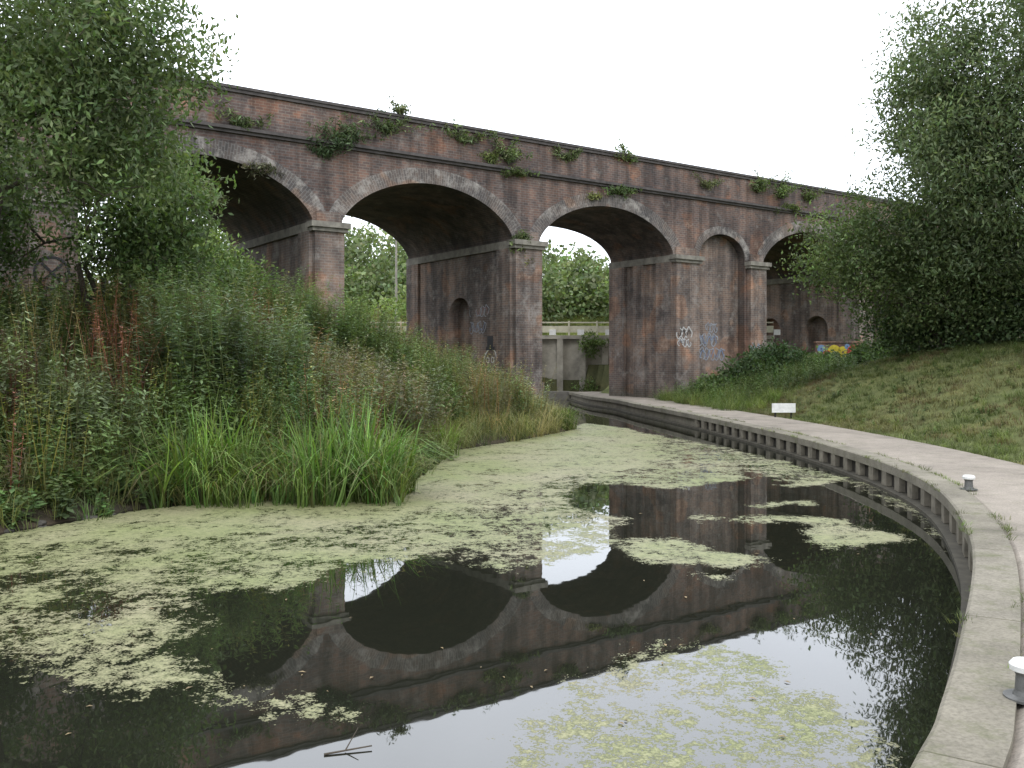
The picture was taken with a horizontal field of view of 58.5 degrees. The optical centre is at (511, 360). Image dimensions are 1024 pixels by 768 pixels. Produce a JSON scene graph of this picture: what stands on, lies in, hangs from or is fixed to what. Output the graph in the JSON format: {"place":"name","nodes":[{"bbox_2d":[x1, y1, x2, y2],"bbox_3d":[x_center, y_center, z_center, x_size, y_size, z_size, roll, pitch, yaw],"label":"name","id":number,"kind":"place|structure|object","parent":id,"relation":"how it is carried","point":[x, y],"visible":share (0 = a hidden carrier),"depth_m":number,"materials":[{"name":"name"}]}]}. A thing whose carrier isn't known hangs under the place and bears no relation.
{"place":"outdoors","nodes":[
{"label":"outdoors","id":0,"kind":"place"},
{"bbox_2d":[0,305,575,527],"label":"bank grass","id":1,"kind":"structure","parent":0,"point":[100,444],"depth_m":15.05,"materials":[{"name":"green plant"}]},
{"bbox_2d":[0,400,606,534],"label":"water","id":2,"kind":"structure","parent":0,"point":[569,403],"depth_m":22.03,"materials":[{"name":"black liquid"}]},
{"bbox_2d":[82,383,471,509],"bbox_3d":[-3.313,1.178,13.502,5.904,1.744,5.060,0,0,0],"label":"reed bed","id":3,"kind":"object","parent":2,"relation":"in","point":[306,491],"visible":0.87,"depth_m":12.85,"materials":[{"name":"green plant"}]},
{"bbox_2d":[128,346,558,467],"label":"tall pale grass","id":4,"kind":"structure","parent":2,"relation":"on","point":[541,418],"depth_m":20.91,"materials":[{"name":"green plant"}]},
{"bbox_2d":[0,409,960,767],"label":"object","id":5,"kind":"structure","parent":2,"relation":"on","point":[582,579],"depth_m":6.99,"materials":[{"name":"green liquid"}]},
{"bbox_2d":[324,727,371,754],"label":"floating twig","id":6,"kind":"object","parent":5,"relation":"on","point":[346,749],"visible":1,"depth_m":4.67,"materials":[{"name":"wood"}]},
{"bbox_2d":[65,513,847,736],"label":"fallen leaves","id":7,"kind":"object","parent":5,"relation":"on","point":[481,666],"visible":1,"depth_m":5.84,"materials":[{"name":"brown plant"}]},
{"bbox_2d":[542,400,585,429],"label":"iris clump","id":8,"kind":"object","parent":2,"relation":"on","point":[566,420],"visible":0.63,"depth_m":26.30,"materials":[{"name":"green plant"}]},
{"bbox_2d":[0,286,1023,532],"bbox_3d":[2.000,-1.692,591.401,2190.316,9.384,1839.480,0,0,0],"label":"ground","id":9,"kind":"structure","parent":0,"point":[600,374],"depth_m":22.14,"materials":[{"name":"green plant"}]},
{"bbox_2d":[0,319,46,428],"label":"dock plants","id":10,"kind":"object","parent":9,"relation":"on","point":[28,369],"visible":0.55,"depth_m":13.60,"materials":[{"name":"green plant"}]},
{"bbox_2d":[0,310,62,415],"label":"osier shrub","id":11,"kind":"object","parent":9,"relation":"on","point":[51,386],"visible":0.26,"depth_m":14.35,"materials":[{"name":"green plant"}]},
{"bbox_2d":[0,391,84,456],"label":"iris clump","id":12,"kind":"object","parent":9,"relation":"on","point":[35,432],"visible":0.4,"depth_m":12.87,"materials":[{"name":"green plant"}]},
{"bbox_2d":[0,0,239,257],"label":"ash tree","id":13,"kind":"object","parent":9,"relation":"on","point":[47,77],"visible":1,"depth_m":15.25,"materials":[{"name":"green plant"}]},
{"bbox_2d":[4,494,237,531],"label":"bank stones","id":14,"kind":"object","parent":9,"relation":"on","point":[41,523],"visible":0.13,"depth_m":11.14,"materials":[{"name":"grey stone"}]},
{"bbox_2d":[0,105,267,330],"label":"ash tree","id":15,"kind":"object","parent":9,"relation":"on","point":[143,237],"visible":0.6,"depth_m":19.44,"materials":[{"name":"green plant"}]},
{"bbox_2d":[75,278,204,324],"bbox_3d":[-8.821,-1.054,21.730,2.911,1.774,0.161,0,0,-10],"label":"wooden fence","id":16,"kind":"object","parent":9,"relation":"on","point":[101,286],"visible":0.14,"depth_m":21.55,"materials":[{"name":"wood"}]},
{"bbox_2d":[0,273,293,446],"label":"dock plants","id":17,"kind":"object","parent":9,"relation":"on","point":[85,337],"visible":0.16,"depth_m":16.04,"materials":[{"name":"brown plant"}]},
{"bbox_2d":[90,214,284,321],"bbox_3d":[-9.162,-2.393,26.192,5.331,4.128,4.483,0,0,-22],"label":"elder tree","id":18,"kind":"object","parent":9,"relation":"on","point":[239,255],"visible":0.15,"depth_m":26.23,"materials":[{"name":"green plant"}]},
{"bbox_2d":[0,430,450,531],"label":"shore grass","id":19,"kind":"structure","parent":9,"relation":"on","point":[112,509],"depth_m":11.78,"materials":[{"name":"green plant"}]},
{"bbox_2d":[114,245,341,418],"bbox_3d":[-5.262,-0.513,17.332,4.169,3.463,4.343,0,0,-14],"label":"osier shrub","id":20,"kind":"object","parent":9,"relation":"on","point":[215,339],"visible":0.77,"depth_m":16.49,"materials":[{"name":"green plant"}]},
{"bbox_2d":[0,385,458,528],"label":"ground herbs","id":21,"kind":"object","parent":9,"relation":"on","point":[64,496],"visible":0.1,"depth_m":12.27,"materials":[{"name":"green plant"}]},
{"bbox_2d":[91,284,405,334],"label":"scrub bushes","id":22,"kind":"object","parent":9,"relation":"on","point":[402,305],"visible":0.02,"depth_m":50.84,"materials":[{"name":"green plant"}]},
{"bbox_2d":[0,261,552,480],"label":"nettles","id":23,"kind":"object","parent":9,"relation":"on","point":[177,405],"visible":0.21,"depth_m":14.81,"materials":[{"name":"green plant"}]},
{"bbox_2d":[0,260,559,497],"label":"willowherb","id":24,"kind":"object","parent":9,"relation":"on","point":[113,320],"visible":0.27,"depth_m":16.35,"materials":[{"name":"green plant"}]},
{"bbox_2d":[104,409,468,504],"bbox_3d":[-3.405,1.380,13.400,5.936,1.300,4.784,0,0,0],"label":"sedge","id":25,"kind":"object","parent":9,"relation":"on","point":[283,479],"visible":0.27,"depth_m":12.96,"materials":[{"name":"green plant"}]},
{"bbox_2d":[204,346,409,455],"bbox_3d":[-3.366,0.768,15.484,2.952,2.034,2.965,0,0,44],"label":"osier shrub","id":26,"kind":"object","parent":9,"relation":"on","point":[306,409],"visible":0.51,"depth_m":15.43,"materials":[{"name":"green plant"}]},
{"bbox_2d":[218,265,418,372],"bbox_3d":[-5.220,-1.002,24.916,4.798,3.520,4.448,0,0,-35],"label":"osier shrub","id":27,"kind":"object","parent":9,"relation":"on","point":[349,322],"visible":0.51,"depth_m":24.45,"materials":[{"name":"green plant"}]},
{"bbox_2d":[78,216,608,325],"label":"distant trees","id":28,"kind":"object","parent":9,"relation":"on","point":[575,285],"visible":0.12,"depth_m":67.13,"materials":[{"name":"green plant"}]},
{"bbox_2d":[281,320,475,447],"bbox_3d":[-2.672,0.493,18.982,4.116,2.852,4.862,0,0,0],"label":"rosebay willowherb","id":29,"kind":"object","parent":9,"relation":"on","point":[419,406],"visible":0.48,"depth_m":18.28,"materials":[{"name":"green plant"}]},
{"bbox_2d":[395,240,397,324],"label":"street lamp","id":30,"kind":"object","parent":9,"relation":"on","point":[396,273],"visible":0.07,"depth_m":59.94,"materials":[{"name":"metal"}]},
{"bbox_2d":[335,314,477,415],"bbox_3d":[-2.569,0.087,24.133,3.511,2.732,3.548,0,0,22],"label":"osier shrub","id":31,"kind":"object","parent":9,"relation":"on","point":[420,362],"visible":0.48,"depth_m":24.20,"materials":[{"name":"green plant"}]},
{"bbox_2d":[425,421,469,456],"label":"iris clump","id":32,"kind":"object","parent":9,"relation":"on","point":[450,435],"visible":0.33,"depth_m":19.21,"materials":[{"name":"green plant"}]},
{"bbox_2d":[432,350,525,419],"bbox_3d":[-0.980,0.704,25.646,2.714,2.064,5.038,0,0,0],"label":"rosebay willowherb","id":33,"kind":"object","parent":9,"relation":"on","point":[499,393],"visible":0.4,"depth_m":24.65,"materials":[{"name":"green plant"}]},
{"bbox_2d":[371,312,608,334],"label":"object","id":34,"kind":"structure","parent":9,"relation":"on","point":[581,320],"depth_m":64.83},
{"bbox_2d":[389,372,600,459],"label":"tall pale grass","id":35,"kind":"structure","parent":9,"relation":"on","point":[513,425],"depth_m":22.89,"materials":[{"name":"plant"}]},
{"bbox_2d":[0,45,1023,399],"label":"brick viaduct","id":36,"kind":"object","parent":9,"relation":"on","point":[698,285],"visible":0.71,"depth_m":35.44,"materials":[{"name":"brick"}]},
{"bbox_2d":[172,172,231,207],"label":"buddleia bush","id":37,"kind":"object","parent":36,"relation":"on","point":[221,200],"visible":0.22,"depth_m":27.04,"materials":[{"name":"green plant"}]},
{"bbox_2d":[212,99,273,130],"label":"buddleia bush","id":38,"kind":"object","parent":36,"relation":"on","point":[236,120],"visible":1,"depth_m":27.52,"materials":[{"name":"green plant"}]},
{"bbox_2d":[238,160,285,179],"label":"buddleia bush","id":39,"kind":"object","parent":36,"relation":"on","point":[268,168],"visible":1,"depth_m":27.92,"materials":[{"name":"green plant"}]},
{"bbox_2d":[305,131,359,162],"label":"buddleia bush","id":40,"kind":"object","parent":36,"relation":"on","point":[324,151],"visible":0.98,"depth_m":29.06,"materials":[{"name":"green plant"}]},
{"bbox_2d":[306,119,388,143],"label":"buddleia bush","id":41,"kind":"object","parent":36,"relation":"on","point":[352,128],"visible":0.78,"depth_m":29.57,"materials":[{"name":"green plant"}]},
{"bbox_2d":[316,107,385,152],"bbox_3d":[-5.202,-7.478,29.473,2.443,1.735,0.945,0,0,-31],"label":"buddleia bush","id":42,"kind":"object","parent":36,"relation":"on","point":[338,138],"visible":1,"depth_m":29.25,"materials":[{"name":"green plant"}]},
{"bbox_2d":[341,111,436,137],"bbox_3d":[-4.084,-7.797,30.475,3.600,0.874,0.753,0,0,-33],"label":"buddleia bush","id":43,"kind":"object","parent":36,"relation":"on","point":[386,127],"visible":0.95,"depth_m":30.43,"materials":[{"name":"green plant"}]},
{"bbox_2d":[386,96,410,116],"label":"buddleia bush","id":44,"kind":"object","parent":36,"relation":"on","point":[401,109],"visible":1,"depth_m":30.63,"materials":[{"name":"green plant"}]},
{"bbox_2d":[438,119,491,144],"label":"buddleia bush","id":45,"kind":"object","parent":36,"relation":"on","point":[465,138],"visible":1,"depth_m":32.02,"materials":[{"name":"green plant"}]},
{"bbox_2d":[477,149,501,164],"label":"buddleia bush","id":46,"kind":"object","parent":36,"relation":"on","point":[491,158],"visible":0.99,"depth_m":32.77,"materials":[{"name":"green plant"}]},
{"bbox_2d":[483,120,532,164],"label":"buddleia bush","id":47,"kind":"object","parent":36,"relation":"on","point":[510,155],"visible":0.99,"depth_m":33.05,"materials":[{"name":"green plant"}]},
{"bbox_2d":[509,245,525,256],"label":"buddleia bush","id":48,"kind":"object","parent":36,"relation":"on","point":[518,249],"visible":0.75,"depth_m":33.32,"materials":[{"name":"green plant"}]},
{"bbox_2d":[507,229,533,246],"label":"buddleia bush","id":49,"kind":"object","parent":36,"relation":"on","point":[523,235],"visible":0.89,"depth_m":33.41,"materials":[{"name":"green plant"}]},
{"bbox_2d":[500,164,541,178],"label":"buddleia bush","id":50,"kind":"object","parent":36,"relation":"on","point":[521,172],"visible":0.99,"depth_m":33.36,"materials":[{"name":"green plant"}]},
{"bbox_2d":[548,144,582,162],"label":"buddleia bush","id":51,"kind":"object","parent":36,"relation":"on","point":[574,153],"visible":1,"depth_m":34.79,"materials":[{"name":"green plant"}]},
{"bbox_2d":[586,191,602,200],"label":"buddleia bush","id":52,"kind":"object","parent":36,"relation":"on","point":[592,196],"visible":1,"depth_m":35.49,"materials":[{"name":"green plant"}]},
{"bbox_2d":[602,184,642,200],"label":"buddleia bush","id":53,"kind":"object","parent":36,"relation":"on","point":[619,190],"visible":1,"depth_m":36.22,"materials":[{"name":"green plant"}]},
{"bbox_2d":[613,137,640,164],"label":"buddleia bush","id":54,"kind":"object","parent":36,"relation":"on","point":[624,149],"visible":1,"depth_m":36.43,"materials":[{"name":"green plant"}]},
{"bbox_2d":[690,171,724,190],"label":"buddleia bush","id":55,"kind":"object","parent":36,"relation":"on","point":[709,184],"visible":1,"depth_m":39.18,"materials":[{"name":"green plant"}]},
{"bbox_2d":[749,165,778,194],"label":"buddleia bush","id":56,"kind":"object","parent":36,"relation":"on","point":[761,184],"visible":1,"depth_m":41.04,"materials":[{"name":"green plant"}]},
{"bbox_2d":[770,168,801,198],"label":"buddleia bush","id":57,"kind":"object","parent":36,"relation":"on","point":[782,193],"visible":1,"depth_m":41.93,"materials":[{"name":"green plant"}]},
{"bbox_2d":[773,201,803,215],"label":"buddleia bush","id":58,"kind":"object","parent":36,"relation":"on","point":[790,207],"visible":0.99,"depth_m":42.18,"materials":[{"name":"green plant"}]},
{"bbox_2d":[799,183,831,202],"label":"buddleia bush","id":59,"kind":"object","parent":36,"relation":"on","point":[810,196],"visible":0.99,"depth_m":43.10,"materials":[{"name":"green plant"}]},
{"bbox_2d":[400,335,774,390],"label":"retaining wall","id":60,"kind":"structure","parent":9,"relation":"on","point":[563,354],"depth_m":49.00,"materials":[{"name":"concrete"}]},
{"bbox_2d":[371,321,779,334],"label":"footbridge railing","id":61,"kind":"object","parent":60,"relation":"on","point":[568,329],"visible":0.19,"depth_m":48.95,"materials":[{"name":"grey metal"}]},
{"bbox_2d":[569,329,608,391],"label":"wall ivy","id":62,"kind":"object","parent":60,"relation":"attached to","point":[592,343],"depth_m":48.45,"materials":[{"name":"green plant"}]},
{"bbox_2d":[687,370,741,393],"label":"bramble bush","id":63,"kind":"object","parent":9,"relation":"on","point":[716,379],"visible":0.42,"depth_m":35.95,"materials":[{"name":"green plant"}]},
{"bbox_2d":[648,381,797,410],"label":"tall pale grass","id":64,"kind":"structure","parent":9,"relation":"on","point":[724,404],"depth_m":31.12,"materials":[{"name":"green plant"}]},
{"bbox_2d":[713,350,781,386],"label":"bramble bush","id":65,"kind":"object","parent":9,"relation":"on","point":[750,364],"visible":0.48,"depth_m":36.71,"materials":[{"name":"green plant"}]},
{"bbox_2d":[659,348,874,406],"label":"nettles","id":66,"kind":"object","parent":9,"relation":"on","point":[806,370],"visible":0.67,"depth_m":32.90,"materials":[{"name":"green plant"}]},
{"bbox_2d":[726,336,812,377],"bbox_3d":[11.053,0.077,38.380,3.863,2.136,3.147,0,0,0],"label":"bramble bush","id":67,"kind":"object","parent":9,"relation":"on","point":[766,351],"visible":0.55,"depth_m":37.83,"materials":[{"name":"green plant"}]},
{"bbox_2d":[772,403,795,417],"bbox_3d":[7.663,1.528,25.809,0.660,0.640,0.080,0,0,0],"label":"white sign","id":68,"kind":"object","parent":9,"relation":"on","point":[790,408],"visible":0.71,"depth_m":25.77,"materials":[{"name":"paint"}]},
{"bbox_2d":[799,345,852,372],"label":"bramble bush","id":69,"kind":"object","parent":9,"relation":"on","point":[823,355],"visible":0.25,"depth_m":37.30,"materials":[{"name":"green plant"}]},
{"bbox_2d":[813,341,862,353],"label":"graffiti wall","id":70,"kind":"structure","parent":9,"relation":"on","point":[839,344],"depth_m":39.16,"materials":[{"name":"brick"}]},
{"bbox_2d":[817,344,849,351],"bbox_3d":[13.771,-0.517,39.145,1.528,0.399,0.001,0,0,-11],"label":"graffiti","id":71,"kind":"object","parent":70,"relation":"attached to","point":[822,346],"visible":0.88,"depth_m":39.04,"materials":[{"name":"blue paint"}]},
{"bbox_2d":[828,345,846,356],"bbox_3d":[13.971,-0.347,39.188,0.995,0.639,0.001,0,0,-11],"label":"yellow paint","id":72,"kind":"object","parent":70,"relation":"attached to","point":[838,349],"visible":0.51,"depth_m":39.19,"materials":[{"name":"yellow paint"}]},
{"bbox_2d":[839,340,894,365],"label":"bramble bush","id":73,"kind":"object","parent":9,"relation":"on","point":[857,351],"visible":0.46,"depth_m":36.84,"materials":[{"name":"green plant"}]},
{"bbox_2d":[726,404,1020,460],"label":"verge grass","id":74,"kind":"structure","parent":9,"relation":"on","point":[952,431],"depth_m":18.97,"materials":[{"name":"green plant"}]},
{"bbox_2d":[872,333,920,355],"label":"bramble bush","id":75,"kind":"object","parent":9,"relation":"on","point":[891,347],"visible":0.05,"depth_m":37.23,"materials":[{"name":"green plant"}]},
{"bbox_2d":[775,181,1023,354],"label":"hawthorn tree","id":76,"kind":"object","parent":9,"relation":"on","point":[874,261],"visible":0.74,"depth_m":27.45,"materials":[{"name":"green plant"}]},
{"bbox_2d":[830,270,1023,358],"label":"hedge","id":77,"kind":"object","parent":9,"relation":"on","point":[896,339],"visible":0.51,"depth_m":27.55,"materials":[{"name":"green plant"}]},
{"bbox_2d":[840,0,1023,303],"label":"willow tree","id":78,"kind":"object","parent":9,"relation":"on","point":[960,149],"visible":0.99,"depth_m":25.24,"materials":[{"name":"green plant"}]},
{"bbox_2d":[0,0,1023,281],"label":"sky","id":79,"kind":"structure","parent":0,"point":[738,86],"materials":[{"name":"white"}]},
{"bbox_2d":[544,391,570,399],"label":"canal ledge","id":80,"kind":"object","parent":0,"point":[562,395],"visible":0.15,"depth_m":46.72,"materials":[{"name":"grey concrete"}]},
{"bbox_2d":[569,392,1020,767],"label":"canal edge wall","id":81,"kind":"structure","parent":0,"point":[974,725],"depth_m":5.45,"materials":[{"name":"grey concrete"}]},
{"bbox_2d":[567,399,971,684],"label":"waling beam","id":82,"kind":"structure","parent":81,"relation":"on","point":[960,561],"depth_m":12.29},
{"bbox_2d":[700,420,920,499],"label":"slot shadow boards","id":83,"kind":"object","parent":82,"relation":"on","point":[841,461],"visible":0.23,"depth_m":17.98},
{"bbox_2d":[695,419,972,570],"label":"piling posts","id":84,"kind":"object","parent":82,"relation":"on","point":[938,507],"visible":0.77,"depth_m":14.81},
{"bbox_2d":[579,392,1023,767],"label":"towpath","id":85,"kind":"structure","parent":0,"point":[998,484],"depth_m":14.17,"materials":[{"name":"grey concrete"}]},
{"bbox_2d":[641,403,1023,666],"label":"path edge weeds","id":86,"kind":"object","parent":85,"relation":"on","point":[963,528],"visible":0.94,"depth_m":9.34,"materials":[{"name":"green plant"}]},
{"bbox_2d":[960,475,977,490],"bbox_3d":[5.620,1.498,11.250,0.200,0.183,0.200,0,0,0],"label":"mooring bollard","id":87,"kind":"object","parent":85,"relation":"on","point":[968,479],"visible":0.99,"depth_m":11.21,"materials":[{"name":"metal"}]},
{"bbox_2d":[1003,657,1023,704],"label":"mooring bollard","id":88,"kind":"object","parent":85,"relation":"on","point":[1016,693],"visible":1,"depth_m":4.28,"materials":[{"name":"metal"}]},
{"bbox_2d":[700,337,1023,464],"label":"lawn grass","id":89,"kind":"structure","parent":0,"point":[887,428],"depth_m":23.13,"materials":[{"name":"green plant"}]}
]}

